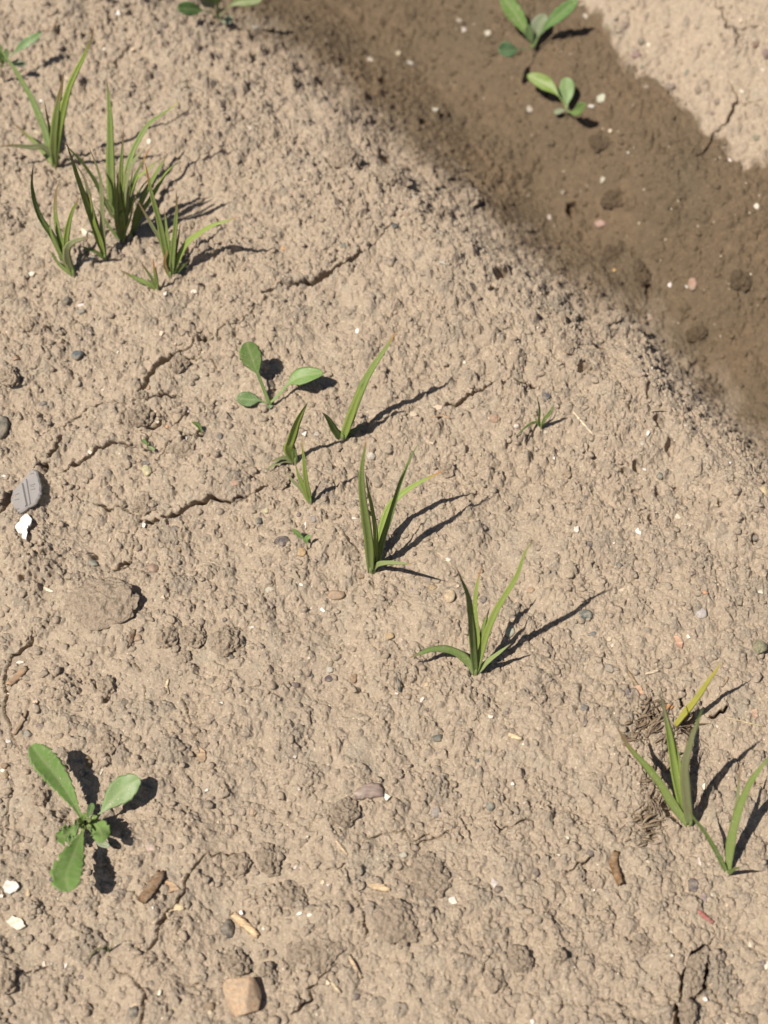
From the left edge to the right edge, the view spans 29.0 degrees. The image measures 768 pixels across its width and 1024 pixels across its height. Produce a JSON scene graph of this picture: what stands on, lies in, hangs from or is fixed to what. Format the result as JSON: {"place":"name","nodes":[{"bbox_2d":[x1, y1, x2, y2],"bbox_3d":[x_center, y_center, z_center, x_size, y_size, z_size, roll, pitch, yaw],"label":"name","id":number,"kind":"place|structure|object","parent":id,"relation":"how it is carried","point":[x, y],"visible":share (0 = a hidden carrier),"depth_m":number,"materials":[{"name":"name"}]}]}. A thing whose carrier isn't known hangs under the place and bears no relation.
{"place":"outdoors","nodes":[
{"label":"outdoors","id":0,"kind":"place"},
{"bbox_2d":[0,0,767,1023],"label":"ground","id":1,"kind":"structure","parent":0,"point":[264,750],"depth_m":0.62,"materials":[{"name":"soil"}]},
{"bbox_2d":[0,416,8,439],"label":"pebble","id":2,"kind":"object","parent":1,"relation":"on","point":[4,424],"visible":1,"depth_m":0.64,"materials":[{"name":"stone"}]},
{"bbox_2d":[0,968,17,994],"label":"soil clod","id":3,"kind":"object","parent":1,"relation":"on","point":[8,981],"visible":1,"depth_m":0.54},
{"bbox_2d":[0,364,19,386],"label":"soil clod","id":4,"kind":"object","parent":1,"relation":"on","point":[9,376],"visible":1,"depth_m":0.64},
{"bbox_2d":[3,880,19,894],"bbox_3d":[-0.138,0.139,0.551,0.006,0.003,0.005,0,50,0],"label":"white chip","id":5,"kind":"object","parent":1,"relation":"on","point":[10,887],"visible":1,"depth_m":0.55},
{"bbox_2d":[6,915,25,929],"bbox_3d":[-0.135,0.151,0.546,0.008,0.003,0.005,0,50,0],"label":"white chip","id":6,"kind":"object","parent":1,"relation":"on","point":[16,923],"visible":1,"depth_m":0.55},
{"bbox_2d":[6,665,29,686],"bbox_3d":[-0.145,0.065,0.589,0.009,0.003,0.009,0,50,0],"label":"seed husk","id":7,"kind":"object","parent":1,"relation":"on","point":[21,672],"visible":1,"depth_m":0.59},
{"bbox_2d":[13,710,26,735],"bbox_3d":[-0.142,0.082,0.581,0.005,0.004,0.010,0,50,0],"label":"straw bit","id":8,"kind":"object","parent":1,"relation":"on","point":[19,725],"visible":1,"depth_m":0.58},
{"bbox_2d":[0,32,40,82],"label":"weed seedling","id":9,"kind":"object","parent":1,"relation":"on","point":[28,41],"visible":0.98,"depth_m":0.71,"materials":[{"name":"green plant"}]},
{"bbox_2d":[15,514,31,538],"bbox_3d":[-0.149,0.006,0.613,0.007,0.004,0.012,0,50,0],"label":"shell chip","id":10,"kind":"object","parent":1,"relation":"on","point":[23,524],"visible":1,"depth_m":0.61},
{"bbox_2d":[11,469,41,514],"bbox_3d":[-0.149,-0.008,0.620,0.014,0.008,0.017,-17,52,-14],"label":"stone","id":11,"kind":"object","parent":1,"relation":"on","point":[27,491],"visible":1,"depth_m":0.62,"materials":[{"name":"grey"}]},
{"bbox_2d":[23,318,36,330],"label":"soil clod","id":12,"kind":"object","parent":1,"relation":"on","point":[29,324],"visible":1,"depth_m":0.66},
{"bbox_2d":[31,788,48,807],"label":"soil clod","id":13,"kind":"object","parent":1,"relation":"on","point":[40,796],"visible":1,"depth_m":0.56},
{"bbox_2d":[32,324,48,335],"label":"soil clod","id":14,"kind":"object","parent":1,"relation":"on","point":[42,329],"visible":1,"depth_m":0.66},
{"bbox_2d":[0,25,93,169],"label":"grass seedling","id":15,"kind":"object","parent":1,"relation":"on","point":[49,150],"depth_m":0.68,"materials":[{"name":"green plant"}]},
{"bbox_2d":[30,167,89,277],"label":"grass seedling","id":16,"kind":"object","parent":1,"relation":"on","point":[63,245],"depth_m":0.65,"materials":[{"name":"green plant"}]},
{"bbox_2d":[71,351,83,359],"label":"pebble","id":17,"kind":"object","parent":1,"relation":"on","point":[76,355],"visible":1,"depth_m":0.65,"materials":[{"name":"stone"}]},
{"bbox_2d":[28,743,140,891],"bbox_3d":[-0.112,0.117,0.550,0.041,0.032,0.054,0,50,0],"label":"weed seedling","id":18,"kind":"object","parent":1,"relation":"on","point":[66,871],"visible":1,"depth_m":0.55,"materials":[{"name":"green plant"}]},
{"bbox_2d":[81,228,92,236],"bbox_3d":[-0.135,-0.127,0.676,0.006,0.003,0.006,0,50,0],"label":"seed husk","id":19,"kind":"object","parent":1,"relation":"on","point":[85,232],"visible":0.98,"depth_m":0.68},
{"bbox_2d":[66,140,107,261],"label":"grass seedling","id":20,"kind":"object","parent":1,"relation":"on","point":[99,234],"depth_m":0.65,"materials":[{"name":"green plant"}]},
{"bbox_2d":[64,82,115,217],"bbox_3d":[-0.127,-0.156,0.661,0.008,0.068,0.028,35,58,26],"label":"grass seedling","id":21,"kind":"object","parent":1,"relation":"on","point":[110,168],"depth_m":0.67,"materials":[{"name":"green plant"}]},
{"bbox_2d":[83,942,111,962],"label":"grass seedling","id":22,"kind":"object","parent":1,"relation":"on","point":[107,949],"depth_m":0.54,"materials":[{"name":"green plant"}]},
{"bbox_2d":[61,577,139,629],"bbox_3d":[-0.115,0.036,0.600,0.033,0.010,0.025,0,50,0],"label":"soil clod","id":23,"kind":"object","parent":1,"relation":"on","point":[98,603],"visible":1,"depth_m":0.60,"materials":[{"name":"soil"}]},
{"bbox_2d":[97,674,116,698],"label":"soil clod","id":24,"kind":"object","parent":1,"relation":"on","point":[106,682],"visible":1,"depth_m":0.58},
{"bbox_2d":[97,730,121,754],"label":"soil clod","id":25,"kind":"object","parent":1,"relation":"on","point":[110,741],"visible":1,"depth_m":0.57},
{"bbox_2d":[127,1006,138,1017],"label":"pebble","id":26,"kind":"object","parent":1,"relation":"on","point":[133,1011],"visible":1,"depth_m":0.53,"materials":[{"name":"stone"}]},
{"bbox_2d":[95,100,179,243],"bbox_3d":[-0.105,-0.153,0.662,0.021,0.066,0.051,35,58,25],"label":"grass seedling","id":27,"kind":"object","parent":1,"relation":"on","point":[124,191],"depth_m":0.66,"materials":[{"name":"green plant"}]},
{"bbox_2d":[120,258,158,290],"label":"grass seedling","id":28,"kind":"object","parent":1,"relation":"on","point":[154,285],"depth_m":0.66,"materials":[{"name":"green plant"}]},
{"bbox_2d":[126,402,155,426],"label":"soil clod","id":29,"kind":"object","parent":1,"relation":"on","point":[143,414],"visible":1,"depth_m":0.64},
{"bbox_2d":[134,389,149,399],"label":"soil clod","id":30,"kind":"object","parent":1,"relation":"on","point":[141,394],"visible":1,"depth_m":0.64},
{"bbox_2d":[132,493,156,515],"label":"soil clod","id":31,"kind":"object","parent":1,"relation":"on","point":[142,502],"visible":1,"depth_m":0.62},
{"bbox_2d":[141,465,151,475],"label":"pebble","id":32,"kind":"object","parent":1,"relation":"on","point":[146,470],"visible":1,"depth_m":0.62,"materials":[{"name":"stone"}]},
{"bbox_2d":[137,869,164,903],"bbox_3d":[-0.086,0.139,0.550,0.010,0.003,0.014,0,50,0],"label":"wood chip","id":33,"kind":"object","parent":1,"relation":"on","point":[154,883],"visible":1,"depth_m":0.55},
{"bbox_2d":[147,563,158,571],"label":"pebble","id":34,"kind":"object","parent":1,"relation":"on","point":[152,567],"visible":1,"depth_m":0.61,"materials":[{"name":"stone"}]},
{"bbox_2d":[130,153,179,237],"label":"grass seedling","id":35,"kind":"object","parent":1,"relation":"on","point":[137,215],"depth_m":0.66,"materials":[{"name":"green plant"}]},
{"bbox_2d":[155,625,177,648],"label":"soil clod","id":36,"kind":"object","parent":1,"relation":"on","point":[167,638],"visible":1,"depth_m":0.59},
{"bbox_2d":[164,880,179,892],"bbox_3d":[-0.079,0.139,0.553,0.007,0.002,0.005,0,50,0],"label":"bark flake","id":37,"kind":"object","parent":1,"relation":"on","point":[173,887],"visible":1,"depth_m":0.55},
{"bbox_2d":[166,904,184,917],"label":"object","id":38,"kind":"object","parent":1,"relation":"on","point":[179,907],"visible":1,"depth_m":0.55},
{"bbox_2d":[168,355,189,373],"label":"soil clod","id":39,"kind":"object","parent":1,"relation":"on","point":[181,363],"visible":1,"depth_m":0.65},
{"bbox_2d":[165,439,196,458],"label":"soil clod","id":40,"kind":"object","parent":1,"relation":"on","point":[185,447],"visible":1,"depth_m":0.63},
{"bbox_2d":[180,650,190,662],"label":"soil clod","id":41,"kind":"object","parent":1,"relation":"on","point":[185,657],"visible":1,"depth_m":0.59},
{"bbox_2d":[135,163,237,278],"bbox_3d":[-0.085,-0.127,0.649,0.045,0.064,0.009,0,50,0],"label":"grass seedling","id":42,"kind":"object","parent":1,"relation":"on","point":[172,257],"depth_m":0.65,"materials":[{"name":"green plant"}]},
{"bbox_2d":[180,624,206,648],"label":"soil clod","id":43,"kind":"object","parent":1,"relation":"on","point":[194,636],"visible":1,"depth_m":0.59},
{"bbox_2d":[192,746,205,761],"bbox_3d":[-0.072,0.093,0.576,0.007,0.004,0.008,0,50,0],"label":"bark flake","id":44,"kind":"object","parent":1,"relation":"on","point":[202,753],"visible":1,"depth_m":0.57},
{"bbox_2d":[177,0,261,26],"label":"weed seedling","id":45,"kind":"object","parent":1,"relation":"on","point":[188,8],"visible":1,"depth_m":0.74,"materials":[{"name":"green plant"}]},
{"bbox_2d":[210,624,244,656],"bbox_3d":[-0.063,0.051,0.593,0.014,0.008,0.012,-27,55,-21],"label":"soil clod","id":46,"kind":"object","parent":1,"relation":"on","point":[227,640],"visible":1,"depth_m":0.59,"materials":[{"name":"soil"}]},
{"bbox_2d":[220,919,234,938],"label":"pebble","id":47,"kind":"object","parent":1,"relation":"on","point":[227,929],"visible":1,"depth_m":0.55,"materials":[{"name":"stone"}]},
{"bbox_2d":[219,948,251,975],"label":"soil clod","id":48,"kind":"object","parent":1,"relation":"on","point":[235,962],"visible":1,"depth_m":0.54,"materials":[{"name":"soil"}]},
{"bbox_2d":[226,852,251,879],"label":"soil clod","id":49,"kind":"object","parent":1,"relation":"on","point":[238,866],"visible":1,"depth_m":0.56,"materials":[{"name":"soil"}]},
{"bbox_2d":[223,977,261,1016],"bbox_3d":[-0.051,0.176,0.536,0.014,0.012,0.013,0,50,0],"label":"rock","id":50,"kind":"object","parent":1,"relation":"on","point":[243,995],"visible":1,"depth_m":0.53,"materials":[{"name":"stone"}]},
{"bbox_2d":[230,911,259,938],"bbox_3d":[-0.051,0.152,0.549,0.012,0.003,0.011,0,50,0],"label":"tan stick","id":51,"kind":"object","parent":1,"relation":"on","point":[243,923],"visible":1,"depth_m":0.55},
{"bbox_2d":[258,961,272,977],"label":"soil clod","id":52,"kind":"object","parent":1,"relation":"on","point":[265,969],"visible":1,"depth_m":0.54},
{"bbox_2d":[255,842,281,877],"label":"soil clod","id":53,"kind":"object","parent":1,"relation":"on","point":[269,863],"visible":1,"depth_m":0.56,"materials":[{"name":"soil"}]},
{"bbox_2d":[265,465,292,490],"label":"soil clod","id":54,"kind":"object","parent":1,"relation":"on","point":[276,477],"visible":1,"depth_m":0.63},
{"bbox_2d":[236,342,323,407],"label":"weed seedling","id":55,"kind":"object","parent":1,"relation":"on","point":[250,354],"visible":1,"depth_m":0.64,"materials":[{"name":"green plant"}]},
{"bbox_2d":[274,536,289,546],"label":"pebble","id":56,"kind":"object","parent":1,"relation":"on","point":[282,541],"visible":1,"depth_m":0.61,"materials":[{"name":"stone"}]},
{"bbox_2d":[266,402,307,469],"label":"grass seedling","id":57,"kind":"object","parent":1,"relation":"on","point":[291,456],"depth_m":0.62,"materials":[{"name":"green plant"}]},
{"bbox_2d":[276,879,307,908],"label":"soil clod","id":58,"kind":"object","parent":1,"relation":"on","point":[289,892],"visible":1,"depth_m":0.55,"materials":[{"name":"soil"}]},
{"bbox_2d":[285,443,311,504],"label":"grass seedling","id":59,"kind":"object","parent":1,"relation":"on","point":[304,488],"depth_m":0.61,"materials":[{"name":"green plant"}]},
{"bbox_2d":[292,528,310,549],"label":"weed seedling","id":60,"kind":"object","parent":1,"relation":"on","point":[299,535],"visible":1,"depth_m":0.61,"materials":[{"name":"green plant"}]},
{"bbox_2d":[286,933,342,974],"bbox_3d":[-0.025,0.161,0.543,0.021,0.006,0.015,0,50,0],"label":"soil clod","id":61,"kind":"object","parent":1,"relation":"on","point":[319,953],"visible":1,"depth_m":0.54,"materials":[{"name":"soil"}]},
{"bbox_2d":[328,590,344,599],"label":"pebble","id":62,"kind":"object","parent":1,"relation":"on","point":[335,595],"visible":1,"depth_m":0.60,"materials":[{"name":"stone"}]},
{"bbox_2d":[330,796,360,827],"bbox_3d":[-0.015,0.114,0.564,0.012,0.007,0.010,-34,58,-25],"label":"soil clod","id":63,"kind":"object","parent":1,"relation":"on","point":[345,811],"visible":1,"depth_m":0.56,"materials":[{"name":"soil"}]},
{"bbox_2d":[331,144,362,167],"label":"soil clod","id":64,"kind":"object","parent":1,"relation":"on","point":[341,157],"visible":1,"depth_m":0.70,"materials":[{"name":"soil"}]},
{"bbox_2d":[348,954,361,978],"bbox_3d":[-0.011,0.166,0.541,0.005,0.004,0.008,0,50,0],"label":"straw bit","id":65,"kind":"object","parent":1,"relation":"on","point":[354,966],"visible":1,"depth_m":0.54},
{"bbox_2d":[322,331,396,440],"bbox_3d":[-0.010,-0.049,0.616,0.031,0.060,0.011,0,50,0],"label":"grass seedling","id":66,"kind":"object","parent":1,"relation":"on","point":[344,432],"depth_m":0.62,"materials":[{"name":"green plant"}]},
{"bbox_2d":[353,782,383,800],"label":"stone","id":67,"kind":"object","parent":1,"relation":"on","point":[371,790],"visible":1,"depth_m":0.57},
{"bbox_2d":[367,883,390,891],"bbox_3d":[-0.002,0.139,0.551,0.009,0.002,0.004,0,50,0],"label":"wood chip","id":68,"kind":"object","parent":1,"relation":"on","point":[380,887],"visible":1,"depth_m":0.55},
{"bbox_2d":[0,0,767,1023],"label":"soil crumbs","id":69,"kind":"object","parent":1,"relation":"on","point":[208,804],"visible":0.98,"depth_m":0.62,"materials":[{"name":"soil"}]},
{"bbox_2d":[6,14,765,1023],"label":"pale grit","id":70,"kind":"object","parent":1,"relation":"on","point":[480,454],"visible":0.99,"depth_m":0.63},
{"bbox_2d":[377,166,412,188],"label":"soil clod","id":71,"kind":"object","parent":1,"relation":"on","point":[393,175],"visible":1,"depth_m":0.69,"materials":[{"name":"soil"}]},
{"bbox_2d":[372,898,418,946],"bbox_3d":[0.004,0.150,0.543,0.017,0.008,0.016,0,50,0],"label":"soil clod","id":72,"kind":"object","parent":1,"relation":"on","point":[395,920],"visible":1,"depth_m":0.54,"materials":[{"name":"soil"}]},
{"bbox_2d":[358,437,443,573],"bbox_3d":[0.007,-0.008,0.581,0.024,0.092,0.041,15,52,12],"label":"grass seedling","id":73,"kind":"object","parent":1,"relation":"on","point":[374,542],"depth_m":0.59,"materials":[{"name":"green plant"}]},
{"bbox_2d":[409,851,450,901],"bbox_3d":[0.017,0.136,0.554,0.015,0.006,0.018,-27,55,-21],"label":"soil clod","id":74,"kind":"object","parent":1,"relation":"on","point":[435,878],"visible":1,"depth_m":0.55,"materials":[{"name":"soil"}]},
{"bbox_2d":[431,807,439,817],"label":"pebble","id":75,"kind":"object","parent":1,"relation":"on","point":[435,812],"visible":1,"depth_m":0.57,"materials":[{"name":"stone"}]},
{"bbox_2d":[431,734,442,741],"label":"pebble","id":76,"kind":"object","parent":1,"relation":"on","point":[436,738],"visible":1,"depth_m":0.58,"materials":[{"name":"stone"}]},
{"bbox_2d":[434,205,452,220],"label":"soil clod","id":77,"kind":"object","parent":1,"relation":"on","point":[445,212],"visible":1,"depth_m":0.70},
{"bbox_2d":[440,462,454,477],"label":"soil clod","id":78,"kind":"object","parent":1,"relation":"on","point":[448,469],"visible":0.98,"depth_m":0.63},
{"bbox_2d":[444,589,454,602],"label":"pebble","id":79,"kind":"object","parent":1,"relation":"on","point":[449,596],"visible":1,"depth_m":0.60,"materials":[{"name":"stone"}]},
{"bbox_2d":[459,187,482,206],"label":"soil clod","id":80,"kind":"object","parent":1,"relation":"on","point":[469,196],"visible":1,"depth_m":0.72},
{"bbox_2d":[408,537,536,675],"bbox_3d":[0.032,0.035,0.562,0.046,0.084,0.014,0,50,0],"label":"grass seedling","id":81,"kind":"object","parent":1,"relation":"on","point":[478,641],"depth_m":0.57,"materials":[{"name":"green plant"}]},
{"bbox_2d":[486,802,495,810],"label":"pebble","id":82,"kind":"object","parent":1,"relation":"on","point":[490,806],"visible":1,"depth_m":0.57,"materials":[{"name":"stone"}]},
{"bbox_2d":[484,968,505,993],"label":"soil clod","id":83,"kind":"object","parent":1,"relation":"on","point":[494,980],"visible":1,"depth_m":0.54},
{"bbox_2d":[505,627,514,637],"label":"pebble","id":84,"kind":"object","parent":1,"relation":"on","point":[509,632],"visible":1,"depth_m":0.60,"materials":[{"name":"stone"}]},
{"bbox_2d":[505,944,532,972],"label":"soil clod","id":85,"kind":"object","parent":1,"relation":"on","point":[519,958],"visible":1,"depth_m":0.54,"materials":[{"name":"soil"}]},
{"bbox_2d":[516,398,553,435],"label":"grass seedling","id":86,"kind":"object","parent":1,"relation":"on","point":[546,416],"depth_m":0.63,"materials":[{"name":"green plant"}]},
{"bbox_2d":[498,0,577,57],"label":"weed seedling","id":87,"kind":"object","parent":1,"relation":"on","point":[514,12],"visible":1,"depth_m":0.76,"materials":[{"name":"green plant"}]},
{"bbox_2d":[527,72,586,120],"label":"weed seedling","id":88,"kind":"object","parent":1,"relation":"on","point":[542,81],"visible":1,"depth_m":0.75,"materials":[{"name":"green plant"}]},
{"bbox_2d":[552,947,566,964],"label":"soil clod","id":89,"kind":"object","parent":1,"relation":"on","point":[559,954],"visible":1,"depth_m":0.54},
{"bbox_2d":[560,336,580,354],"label":"soil clod","id":90,"kind":"object","parent":1,"relation":"on","point":[566,347],"visible":1,"depth_m":0.65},
{"bbox_2d":[579,609,592,619],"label":"pebble","id":91,"kind":"object","parent":1,"relation":"on","point":[584,613],"visible":1,"depth_m":0.60,"materials":[{"name":"stone"}]},
{"bbox_2d":[594,219,605,227],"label":"pebble","id":92,"kind":"object","parent":1,"relation":"on","point":[600,223],"visible":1,"depth_m":0.74,"materials":[{"name":"stone"}]},
{"bbox_2d":[588,130,612,152],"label":"soil clod","id":93,"kind":"object","parent":1,"relation":"on","point":[597,143],"visible":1,"depth_m":0.74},
{"bbox_2d":[594,309,621,324],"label":"soil clod","id":94,"kind":"object","parent":1,"relation":"on","point":[608,317],"visible":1,"depth_m":0.68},
{"bbox_2d":[605,664,614,672],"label":"pebble","id":95,"kind":"object","parent":1,"relation":"on","point":[609,668],"visible":1,"depth_m":0.59,"materials":[{"name":"stone"}]},
{"bbox_2d":[600,188,625,207],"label":"soil clod","id":96,"kind":"object","parent":1,"relation":"on","point":[610,199],"visible":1,"depth_m":0.74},
{"bbox_2d":[600,240,628,261],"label":"soil clod","id":97,"kind":"object","parent":1,"relation":"on","point":[609,253],"visible":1,"depth_m":0.74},
{"bbox_2d":[609,850,624,885],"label":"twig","id":98,"kind":"object","parent":1,"relation":"on","point":[615,868],"visible":1,"depth_m":0.55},
{"bbox_2d":[633,258,651,286],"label":"soil clod","id":99,"kind":"object","parent":1,"relation":"on","point":[642,274],"visible":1,"depth_m":0.73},
{"bbox_2d":[631,935,654,957],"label":"soil clod","id":100,"kind":"object","parent":1,"relation":"on","point":[643,948],"visible":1,"depth_m":0.54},
{"bbox_2d":[615,691,702,827],"bbox_3d":[0.105,0.083,0.545,0.038,0.083,0.020,29,56,22],"label":"grass seedling","id":101,"kind":"object","parent":1,"relation":"on","point":[680,775],"depth_m":0.55,"materials":[{"name":"green plant"}]},
{"bbox_2d":[616,686,708,849],"bbox_3d":[0.106,0.099,0.571,0.034,0.020,0.068,10,51,9],"label":"dead leaf mat","id":102,"kind":"object","parent":1,"relation":"on","point":[651,721],"visible":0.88,"depth_m":0.57,"materials":[{"name":"plant"}]},
{"bbox_2d":[673,635,682,648],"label":"pebble","id":103,"kind":"object","parent":1,"relation":"on","point":[679,642],"visible":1,"depth_m":0.59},
{"bbox_2d":[678,997,697,1023],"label":"soil clod","id":104,"kind":"object","parent":1,"relation":"on","point":[688,1012],"visible":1,"depth_m":0.53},
{"bbox_2d":[688,278,696,290],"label":"pebble","id":105,"kind":"object","parent":1,"relation":"on","point":[692,284],"visible":1,"depth_m":0.72,"materials":[{"name":"stone"}]},
{"bbox_2d":[688,878,698,891],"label":"pebble","id":106,"kind":"object","parent":1,"relation":"on","point":[693,884],"visible":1,"depth_m":0.55,"materials":[{"name":"stone"}]},
{"bbox_2d":[683,952,704,996],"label":"soil clod","id":107,"kind":"object","parent":1,"relation":"on","point":[693,980],"visible":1,"depth_m":0.54,"materials":[{"name":"soil"}]},
{"bbox_2d":[685,325,707,341],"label":"soil clod","id":108,"kind":"object","parent":1,"relation":"on","point":[696,333],"visible":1,"depth_m":0.72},
{"bbox_2d":[674,660,721,726],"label":"yellow leaf","id":109,"kind":"object","parent":1,"relation":"on","point":[688,708],"visible":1,"depth_m":0.57,"materials":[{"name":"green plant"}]},
{"bbox_2d":[695,608,706,618],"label":"pebble","id":110,"kind":"object","parent":1,"relation":"on","point":[701,613],"visible":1,"depth_m":0.60,"materials":[{"name":"stone"}]},
{"bbox_2d":[697,909,714,923],"bbox_3d":[0.118,0.149,0.547,0.007,0.004,0.004,0,50,0],"label":"red husk","id":111,"kind":"object","parent":1,"relation":"on","point":[706,917],"visible":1,"depth_m":0.55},
{"bbox_2d":[686,758,767,874],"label":"grass seedling","id":112,"kind":"object","parent":1,"relation":"on","point":[740,801],"depth_m":0.54,"materials":[{"name":"green plant"}]},
{"bbox_2d":[729,269,752,291],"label":"soil clod","id":113,"kind":"object","parent":1,"relation":"on","point":[738,280],"visible":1,"depth_m":0.71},
{"bbox_2d":[753,640,767,653],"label":"pebble","id":114,"kind":"object","parent":1,"relation":"on","point":[759,646],"visible":1,"depth_m":0.59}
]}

